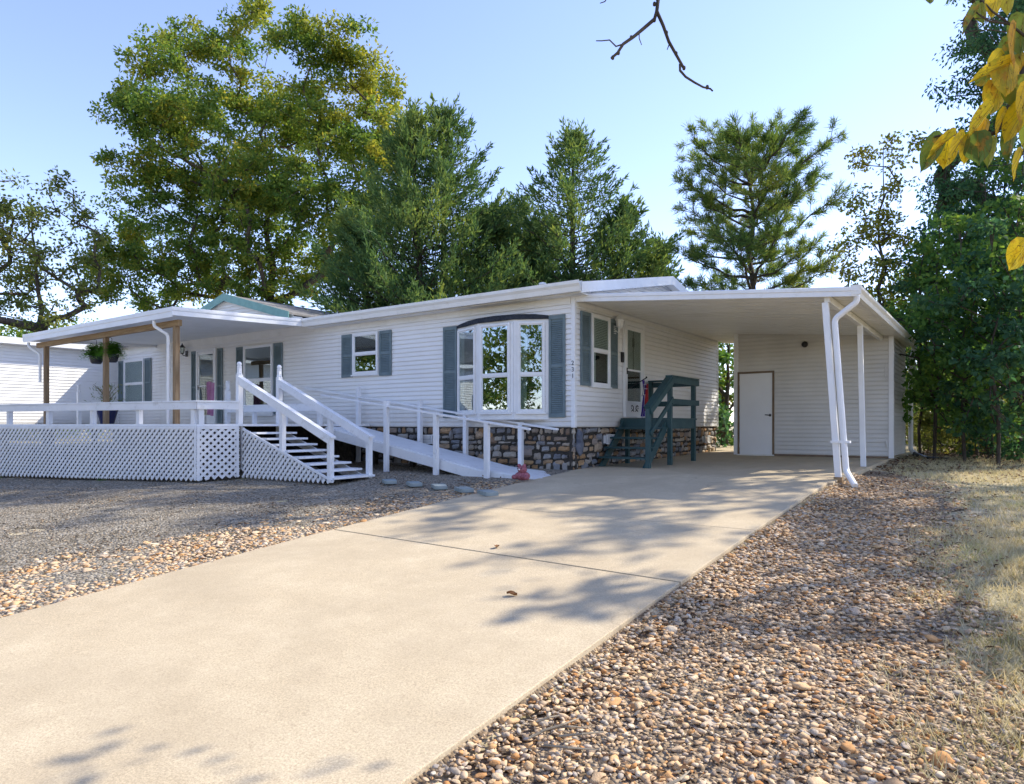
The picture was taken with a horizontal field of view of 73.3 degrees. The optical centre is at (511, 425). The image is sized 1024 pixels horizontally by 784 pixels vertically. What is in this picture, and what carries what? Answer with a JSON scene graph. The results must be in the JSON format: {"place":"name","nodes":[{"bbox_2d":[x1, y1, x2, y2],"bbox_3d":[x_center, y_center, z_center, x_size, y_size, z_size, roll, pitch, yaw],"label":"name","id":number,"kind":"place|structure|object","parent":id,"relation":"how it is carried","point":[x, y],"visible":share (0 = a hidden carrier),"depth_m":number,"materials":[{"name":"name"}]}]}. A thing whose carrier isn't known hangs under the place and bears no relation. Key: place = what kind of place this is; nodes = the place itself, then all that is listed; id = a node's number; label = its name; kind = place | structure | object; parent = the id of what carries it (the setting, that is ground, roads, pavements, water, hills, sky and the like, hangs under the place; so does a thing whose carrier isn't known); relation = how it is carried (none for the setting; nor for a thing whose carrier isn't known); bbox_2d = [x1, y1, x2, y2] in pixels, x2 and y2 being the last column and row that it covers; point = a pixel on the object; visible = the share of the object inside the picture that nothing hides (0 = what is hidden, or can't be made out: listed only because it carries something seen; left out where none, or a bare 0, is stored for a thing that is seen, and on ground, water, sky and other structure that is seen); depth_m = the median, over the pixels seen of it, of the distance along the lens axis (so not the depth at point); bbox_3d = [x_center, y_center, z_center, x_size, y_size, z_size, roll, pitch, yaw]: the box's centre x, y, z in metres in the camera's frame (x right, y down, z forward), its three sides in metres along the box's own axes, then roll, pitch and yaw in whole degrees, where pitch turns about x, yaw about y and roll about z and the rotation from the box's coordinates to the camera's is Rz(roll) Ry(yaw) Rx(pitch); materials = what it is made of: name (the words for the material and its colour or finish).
{"place":"outdoors","nodes":[
{"label":"outdoors","id":0,"kind":"place"},
{"bbox_2d":[0,447,570,616],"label":"gravel","id":1,"kind":"structure","parent":0,"point":[204,519],"depth_m":10.47,"materials":[{"name":"grey gravel"}]},
{"bbox_2d":[0,381,369,481],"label":"deck","id":2,"kind":"structure","parent":1,"relation":"on","point":[201,443],"depth_m":14.75,"materials":[{"name":"paint"}]},
{"bbox_2d":[84,383,125,423],"bbox_3d":[-11.104,-0.615,18.872,1.166,1.162,0.891,0,0,20],"label":"potted plant","id":3,"kind":"object","parent":2,"relation":"on","point":[112,415],"visible":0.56,"depth_m":18.75,"materials":[{"name":"green plant"}]},
{"bbox_2d":[22,306,302,423],"bbox_3d":[-9.399,-1.377,18.502,7.954,2.685,3.745,0,0,35],"label":"porch cover","id":4,"kind":"object","parent":2,"relation":"on","point":[174,325],"visible":0.91,"depth_m":17.05,"materials":[{"name":"metal"}]},
{"bbox_2d":[79,341,102,363],"bbox_3d":[-10.693,-1.907,17.712,0.829,0.634,0.834,0,0,35],"label":"hanging basket","id":5,"kind":"object","parent":4,"relation":"hanging from","point":[91,354],"visible":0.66,"depth_m":17.58,"materials":[{"name":"black metal"}]},
{"bbox_2d":[92,337,127,362],"bbox_3d":[-10.031,-1.901,17.239,0.833,0.634,0.824,0,0,35],"label":"hanging basket","id":6,"kind":"object","parent":4,"relation":"hanging from","point":[114,353],"visible":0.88,"depth_m":17.13,"materials":[{"name":"black metal"}]},
{"bbox_2d":[205,381,214,423],"bbox_3d":[-8.413,-0.641,19.153,0.416,1.214,0.060,0,0,35],"label":"garden banner","id":7,"kind":"object","parent":2,"relation":"on","point":[210,391],"visible":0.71,"depth_m":19.16,"materials":[{"name":"pink fabric"}]},
{"bbox_2d":[0,479,530,617],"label":"river rocks","id":8,"kind":"object","parent":1,"relation":"on","point":[213,551],"visible":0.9,"depth_m":7.58,"materials":[{"name":"beige gravel"}]},
{"bbox_2d":[512,464,529,480],"bbox_3d":[0.176,0.800,11.815,0.350,0.290,0.227,0,0,35],"label":"garden ornament","id":9,"kind":"object","parent":8,"relation":"on","point":[522,474],"visible":1,"depth_m":11.74,"materials":[{"name":"pink paint"}]},
{"bbox_2d":[236,362,374,483],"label":"deck stairs","id":10,"kind":"structure","parent":1,"relation":"on","point":[279,448],"depth_m":13.51,"materials":[{"name":"paint"}]},
{"bbox_2d":[382,479,396,483],"bbox_3d":[-2.192,0.998,12.294,0.238,0.065,0.431,0,0,-13],"label":"stepping stone","id":11,"kind":"object","parent":1,"relation":"on","point":[389,481],"visible":1,"depth_m":12.10,"materials":[{"name":"grey stone"}]},
{"bbox_2d":[406,481,421,486],"bbox_3d":[-1.685,1.003,11.850,0.221,0.065,0.422,0,0,-16],"label":"stepping stone","id":12,"kind":"object","parent":1,"relation":"on","point":[414,483],"visible":1,"depth_m":11.67,"materials":[{"name":"grey stone"}]},
{"bbox_2d":[431,484,446,489],"bbox_3d":[-1.208,1.010,11.393,0.232,0.065,0.421,0,0,-12],"label":"stepping stone","id":13,"kind":"object","parent":1,"relation":"on","point":[439,486],"visible":1,"depth_m":11.21,"materials":[{"name":"grey stone"}]},
{"bbox_2d":[454,486,473,492],"bbox_3d":[-0.765,1.018,10.947,0.223,0.065,0.425,0,0,-18],"label":"stepping stone","id":14,"kind":"object","parent":1,"relation":"on","point":[463,489],"visible":1,"depth_m":10.78,"materials":[{"name":"grey stone"}]},
{"bbox_2d":[0,450,904,783],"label":"driveway","id":15,"kind":"structure","parent":0,"point":[408,646],"depth_m":4.93,"materials":[{"name":"concrete"}]},
{"bbox_2d":[477,489,498,495],"bbox_3d":[-0.368,1.026,10.510,0.228,0.065,0.425,0,0,-18],"label":"stepping stone","id":16,"kind":"object","parent":15,"relation":"on","point":[487,492],"visible":1,"depth_m":10.38,"materials":[{"name":"grey stone"}]},
{"bbox_2d":[598,375,698,467],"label":"side steps","id":17,"kind":"structure","parent":15,"relation":"on","point":[649,424],"depth_m":14.19,"materials":[{"name":"teal paint"}]},
{"bbox_2d":[629,376,647,417],"bbox_3d":[2.765,-0.615,15.024,0.430,0.912,0.316,0,0,8],"label":"drooping flag","id":18,"kind":"object","parent":17,"relation":"on","point":[645,396],"visible":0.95,"depth_m":14.99,"materials":[{"name":"multicoloured fabric"}]},
{"bbox_2d":[734,334,905,457],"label":"storage shed","id":19,"kind":"structure","parent":15,"relation":"on","point":[781,402],"depth_m":16.63,"materials":[{"name":"white plastic"}]},
{"bbox_2d":[737,371,773,455],"bbox_3d":[6.107,-0.304,17.263,0.900,2.112,0.082,0,0,35],"label":"door","id":20,"kind":"structure","parent":19,"relation":"in","point":[755,392],"depth_m":17.28,"materials":[{"name":"paint"}]},
{"bbox_2d":[801,341,807,346],"bbox_3d":[7.050,-1.953,16.573,0.145,0.150,0.213,0,0,20],"label":"floodlight","id":21,"kind":"object","parent":19,"relation":"attached to","point":[804,344],"visible":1,"depth_m":16.49,"materials":[{"name":"black metal"}]},
{"bbox_2d":[0,0,1023,421],"label":"sky","id":22,"kind":"structure","parent":0,"point":[518,67],"materials":[{"name":"blue"}]},
{"bbox_2d":[6,427,1023,783],"bbox_3d":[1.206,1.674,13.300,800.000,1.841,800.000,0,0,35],"label":"ground","id":23,"kind":"structure","parent":0,"point":[962,629],"depth_m":5.50,"materials":[{"name":"soil"}]},
{"bbox_2d":[0,318,59,439],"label":"background tree","id":24,"kind":"object","parent":23,"relation":"on","point":[17,333],"visible":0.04,"depth_m":39.32,"materials":[{"name":"green plant"}]},
{"bbox_2d":[0,165,113,446],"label":"oak tree","id":25,"kind":"object","parent":23,"relation":"on","point":[45,320],"visible":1,"depth_m":26.31,"materials":[{"name":"green plant"}]},
{"bbox_2d":[48,316,98,436],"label":"background tree","id":26,"kind":"object","parent":23,"relation":"on","point":[65,325],"visible":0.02,"depth_m":46.40,"materials":[{"name":"green plant"}]},
{"bbox_2d":[71,0,428,312],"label":"oak tree","id":27,"kind":"object","parent":23,"relation":"on","point":[247,194],"visible":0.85,"depth_m":30.02,"materials":[{"name":"green plant"}]},
{"bbox_2d":[0,276,717,469],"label":"mobile home","id":28,"kind":"object","parent":23,"relation":"on","point":[544,354],"visible":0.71,"depth_m":15.83,"materials":[{"name":"plastic"}]},
{"bbox_2d":[123,358,144,401],"bbox_3d":[-12.727,-1.392,23.136,1.390,1.655,0.075,0,0,35],"label":"window","id":29,"kind":"structure","parent":28,"relation":"in","point":[133,370],"depth_m":23.16,"materials":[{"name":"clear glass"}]},
{"bbox_2d":[180,343,187,356],"bbox_3d":[-10.131,-2.329,21.198,0.190,0.400,0.229,0,0,35],"label":"wall lantern","id":30,"kind":"object","parent":28,"relation":"attached to","point":[186,352],"depth_m":21.20,"materials":[{"name":"black metal"}]},
{"bbox_2d":[196,348,216,423],"bbox_3d":[-9.160,-1.180,20.602,1.040,2.240,0.075,0,0,35],"label":"storm door","id":31,"kind":"structure","parent":28,"relation":"in","point":[206,359],"depth_m":20.64,"materials":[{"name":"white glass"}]},
{"bbox_2d":[243,343,273,415],"bbox_3d":[-7.074,-1.252,19.120,1.380,1.975,0.075,0,0,35],"label":"window","id":32,"kind":"structure","parent":28,"relation":"in","point":[257,359],"depth_m":19.14,"materials":[{"name":"white glass"}]},
{"bbox_2d":[351,331,378,376],"bbox_3d":[-3.552,-1.727,16.617,0.940,1.045,0.075,0,0,35],"label":"window","id":33,"kind":"structure","parent":28,"relation":"in","point":[365,345],"depth_m":16.63,"materials":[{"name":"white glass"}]},
{"bbox_2d":[456,314,548,419],"bbox_3d":[-0.336,-1.200,14.143,2.430,2.160,0.468,0,0,35],"label":"bay window","id":34,"kind":"structure","parent":28,"relation":"in","point":[503,360],"depth_m":13.81,"materials":[{"name":"white glass"}]},
{"bbox_2d":[590,313,611,388],"bbox_3d":[1.827,-1.507,14.086,0.075,1.485,0.840,0,0,35],"label":"window","id":35,"kind":"structure","parent":28,"relation":"in","point":[600,325],"depth_m":14.12,"materials":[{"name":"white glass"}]},
{"bbox_2d":[614,314,623,333],"bbox_3d":[2.281,-2.158,14.595,0.227,0.410,0.220,0,0,35],"label":"wall lantern","id":36,"kind":"object","parent":28,"relation":"attached to","point":[619,319],"depth_m":14.54,"materials":[{"name":"white glass"}]},
{"bbox_2d":[621,352,623,361],"bbox_3d":[2.401,-1.484,14.919,0.046,0.220,0.100,0,0,35],"label":"door chime","id":37,"kind":"object","parent":28,"relation":"attached to","point":[622,356],"depth_m":14.88,"materials":[{"name":"black metal"}]},
{"bbox_2d":[623,321,644,417],"bbox_3d":[2.731,-1.225,15.357,0.075,2.090,1.000,0,0,35],"label":"storm door","id":38,"kind":"structure","parent":28,"relation":"in","point":[633,334],"depth_m":15.35,"materials":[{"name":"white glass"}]},
{"bbox_2d":[278,91,583,325],"bbox_3d":[-2.779,-5.372,23.787,11.417,12.417,9.510,0,0,-35],"label":"cedar tree","id":39,"kind":"object","parent":23,"relation":"on","point":[362,267],"visible":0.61,"depth_m":22.66,"materials":[{"name":"green plant"}]},
{"bbox_2d":[304,387,558,479],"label":"wheelchair ramp","id":40,"kind":"structure","parent":23,"relation":"on","point":[435,456],"depth_m":13.99,"materials":[{"name":"paint"}]},
{"bbox_2d":[22,493,980,782],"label":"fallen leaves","id":41,"kind":"object","parent":23,"relation":"on","point":[688,645],"visible":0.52,"depth_m":4.31,"materials":[{"name":"plant"}]},
{"bbox_2d":[503,183,567,280],"bbox_3d":[0.585,-4.397,26.863,5.091,10.382,5.383,0,0,35],"label":"cedar tree","id":42,"kind":"object","parent":23,"relation":"on","point":[518,199],"visible":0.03,"depth_m":26.91,"materials":[{"name":"green plant"}]},
{"bbox_2d":[463,116,687,294],"bbox_3d":[2.511,-5.042,24.491,8.859,11.784,9.125,0,0,-10],"label":"cedar tree","id":43,"kind":"object","parent":23,"relation":"on","point":[616,249],"visible":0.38,"depth_m":23.81,"materials":[{"name":"green plant"}]},
{"bbox_2d":[718,344,730,375],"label":"background tree","id":44,"kind":"object","parent":23,"relation":"on","point":[719,370],"visible":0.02,"depth_m":28.03,"materials":[{"name":"green plant"}]},
{"bbox_2d":[716,342,733,445],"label":"tree","id":45,"kind":"object","parent":23,"relation":"on","point":[724,356],"visible":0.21,"depth_m":26.85,"materials":[{"name":"green plant"}]},
{"bbox_2d":[716,392,733,446],"bbox_3d":[7.228,0.000,24.802,2.105,2.876,2.529,0,0,35],"label":"bush","id":46,"kind":"object","parent":23,"relation":"on","point":[723,414],"visible":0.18,"depth_m":24.50,"materials":[{"name":"green plant"}]},
{"bbox_2d":[718,343,733,430],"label":"background tree","id":47,"kind":"object","parent":23,"relation":"on","point":[725,378],"visible":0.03,"depth_m":30.63,"materials":[{"name":"green plant"}]},
{"bbox_2d":[575,284,917,487],"bbox_3d":[5.748,-0.785,15.318,5.023,3.510,9.049,0,0,35],"label":"carport","id":48,"kind":"object","parent":23,"relation":"on","point":[725,316],"visible":0.85,"depth_m":12.97,"materials":[{"name":"metal"}]},
{"bbox_2d":[668,105,852,343],"bbox_3d":[7.587,-4.633,21.428,5.410,10.846,5.609,0,0,9],"label":"pine tree","id":49,"kind":"object","parent":23,"relation":"on","point":[748,160],"visible":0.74,"depth_m":20.58,"materials":[{"name":"green plant"}]},
{"bbox_2d":[596,0,1023,270],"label":"redbud tree","id":50,"kind":"object","parent":23,"relation":"on","point":[1002,69],"visible":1,"depth_m":1.99,"materials":[{"name":"yellow plant"}]},
{"bbox_2d":[820,129,929,326],"bbox_3d":[9.809,-3.707,18.717,2.601,8.954,3.030,0,0,14],"label":"young tree","id":51,"kind":"object","parent":23,"relation":"on","point":[890,233],"visible":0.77,"depth_m":18.21,"materials":[{"name":"green plant"}]},
{"bbox_2d":[883,268,907,372],"bbox_3d":[21.218,-3.901,37.904,4.502,9.528,4.598,0,0,-38],"label":"woodland tree","id":52,"kind":"object","parent":23,"relation":"on","point":[893,290],"depth_m":37.75,"materials":[{"name":"green plant"}]},
{"bbox_2d":[905,404,928,444],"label":"bush","id":53,"kind":"object","parent":23,"relation":"on","point":[914,441],"visible":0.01,"depth_m":27.89,"materials":[{"name":"green plant"}]},
{"bbox_2d":[905,403,932,447],"bbox_3d":[13.907,-0.120,24.064,2.788,2.453,3.068,0,0,35],"label":"bush","id":54,"kind":"object","parent":23,"relation":"on","point":[906,425],"visible":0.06,"depth_m":23.59,"materials":[{"name":"green plant"}]},
{"bbox_2d":[886,234,965,452],"bbox_3d":[11.588,-2.256,19.410,2.473,6.091,2.779,0,0,-9],"label":"maple sapling","id":55,"kind":"object","parent":23,"relation":"on","point":[920,414],"visible":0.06,"depth_m":19.33,"materials":[{"name":"green plant"}]},
{"bbox_2d":[906,408,951,449],"bbox_3d":[13.272,0.172,21.914,1.584,1.682,2.183,0,0,-8],"label":"bush","id":56,"kind":"object","parent":23,"relation":"on","point":[925,433],"visible":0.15,"depth_m":21.98,"materials":[{"name":"green plant"}]},
{"bbox_2d":[913,452,948,459],"bbox_3d":[9.990,0.743,16.579,0.314,0.184,1.512,0,0,3],"label":"drain hose","id":57,"kind":"object","parent":23,"relation":"on","point":[917,454],"visible":0.53,"depth_m":16.32,"materials":[{"name":"black plastic"}]},
{"bbox_2d":[883,241,984,456],"bbox_3d":[9.863,-1.806,16.470,2.415,5.195,2.571,0,0,35],"label":"maple sapling","id":58,"kind":"object","parent":23,"relation":"on","point":[921,358],"visible":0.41,"depth_m":16.43,"materials":[{"name":"green plant"}]},
{"bbox_2d":[847,446,1023,496],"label":"leaf litter","id":59,"kind":"object","parent":23,"relation":"on","point":[982,456],"visible":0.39,"depth_m":14.88,"materials":[{"name":"brown plant"}]},
{"bbox_2d":[913,404,970,453],"bbox_3d":[12.180,-0.018,19.437,1.685,1.876,2.346,0,0,35],"label":"bush","id":60,"kind":"object","parent":23,"relation":"on","point":[926,424],"visible":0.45,"depth_m":19.37,"materials":[{"name":"green plant"}]},
{"bbox_2d":[870,200,1023,443],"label":"maple sapling","id":61,"kind":"object","parent":23,"relation":"on","point":[930,239],"visible":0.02,"depth_m":20.84,"materials":[{"name":"green plant"}]},
{"bbox_2d":[874,126,1023,457],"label":"maple sapling","id":62,"kind":"object","parent":23,"relation":"on","point":[971,191],"visible":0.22,"depth_m":17.35,"materials":[{"name":"green plant"}]},
{"bbox_2d":[926,413,973,449],"bbox_3d":[13.653,0.074,21.009,1.955,1.907,1.963,0,0,-32],"label":"bush","id":63,"kind":"object","parent":23,"relation":"on","point":[950,441],"visible":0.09,"depth_m":21.33,"materials":[{"name":"green plant"}]},
{"bbox_2d":[883,211,1023,460],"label":"maple sapling","id":64,"kind":"object","parent":23,"relation":"on","point":[923,324],"visible":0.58,"depth_m":14.99,"materials":[{"name":"green plant"}]},
{"bbox_2d":[901,101,1023,458],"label":"maple sapling","id":65,"kind":"object","parent":23,"relation":"on","point":[994,205],"visible":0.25,"depth_m":16.43,"materials":[{"name":"green plant"}]},
{"bbox_2d":[904,200,1023,455],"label":"maple sapling","id":66,"kind":"object","parent":23,"relation":"on","point":[961,213],"visible":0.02,"depth_m":17.69,"materials":[{"name":"green plant"}]},
{"bbox_2d":[905,212,1023,464],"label":"maple sapling","id":67,"kind":"object","parent":23,"relation":"on","point":[996,363],"visible":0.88,"depth_m":14.06,"materials":[{"name":"green plant"}]},
{"bbox_2d":[908,0,1023,279],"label":"tall tree","id":68,"kind":"object","parent":23,"relation":"on","point":[983,44],"visible":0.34,"depth_m":18.52,"materials":[{"name":"green plant"}]},
{"bbox_2d":[918,192,1023,425],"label":"maple sapling","id":69,"kind":"object","parent":23,"relation":"on","point":[1017,202],"visible":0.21,"depth_m":14.92,"materials":[{"name":"green plant"}]},
{"bbox_2d":[945,397,1009,455],"bbox_3d":[12.519,0.155,18.504,1.620,1.958,2.104,0,0,35],"label":"bush","id":70,"kind":"object","parent":23,"relation":"on","point":[973,449],"visible":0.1,"depth_m":18.47,"materials":[{"name":"green plant"}]},
{"bbox_2d":[957,422,1022,460],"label":"bush","id":71,"kind":"object","parent":23,"relation":"on","point":[976,435],"visible":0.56,"depth_m":15.95,"materials":[{"name":"green plant"}]},
{"bbox_2d":[989,416,1023,461],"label":"bush","id":72,"kind":"object","parent":23,"relation":"on","point":[1011,446],"visible":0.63,"depth_m":14.82,"materials":[{"name":"green plant"}]},
{"bbox_2d":[409,471,1023,783],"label":"river rocks","id":73,"kind":"object","parent":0,"point":[653,642],"visible":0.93,"depth_m":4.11,"materials":[{"name":"beige gravel"}]},
{"bbox_2d":[0,464,1023,783],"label":"fallen leaves","id":74,"kind":"object","parent":73,"relation":"on","point":[782,754],"depth_m":5.08,"materials":[{"name":"brown plant"}]},
{"bbox_2d":[529,715,603,749],"bbox_3d":[0.272,1.475,3.310,0.378,0.062,0.300,0,0,35],"label":"fallen twig","id":75,"kind":"object","parent":73,"relation":"on","point":[559,726],"visible":1,"depth_m":3.31,"materials":[{"name":"brown wood"}]},
{"bbox_2d":[666,770,689,783],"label":"fallen twig","id":76,"kind":"object","parent":73,"relation":"on","point":[678,779],"visible":1,"depth_m":2.85,"materials":[{"name":"beige wood"}]},
{"bbox_2d":[824,460,926,500],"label":"drifted leaves","id":77,"kind":"object","parent":73,"relation":"on","point":[880,466],"visible":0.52,"depth_m":12.86,"materials":[{"name":"brown plant"}]},
{"bbox_2d":[850,455,1023,783],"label":"dry grass","id":78,"kind":"structure","parent":0,"point":[994,547],"depth_m":5.54,"materials":[{"name":"plant"}]}
]}

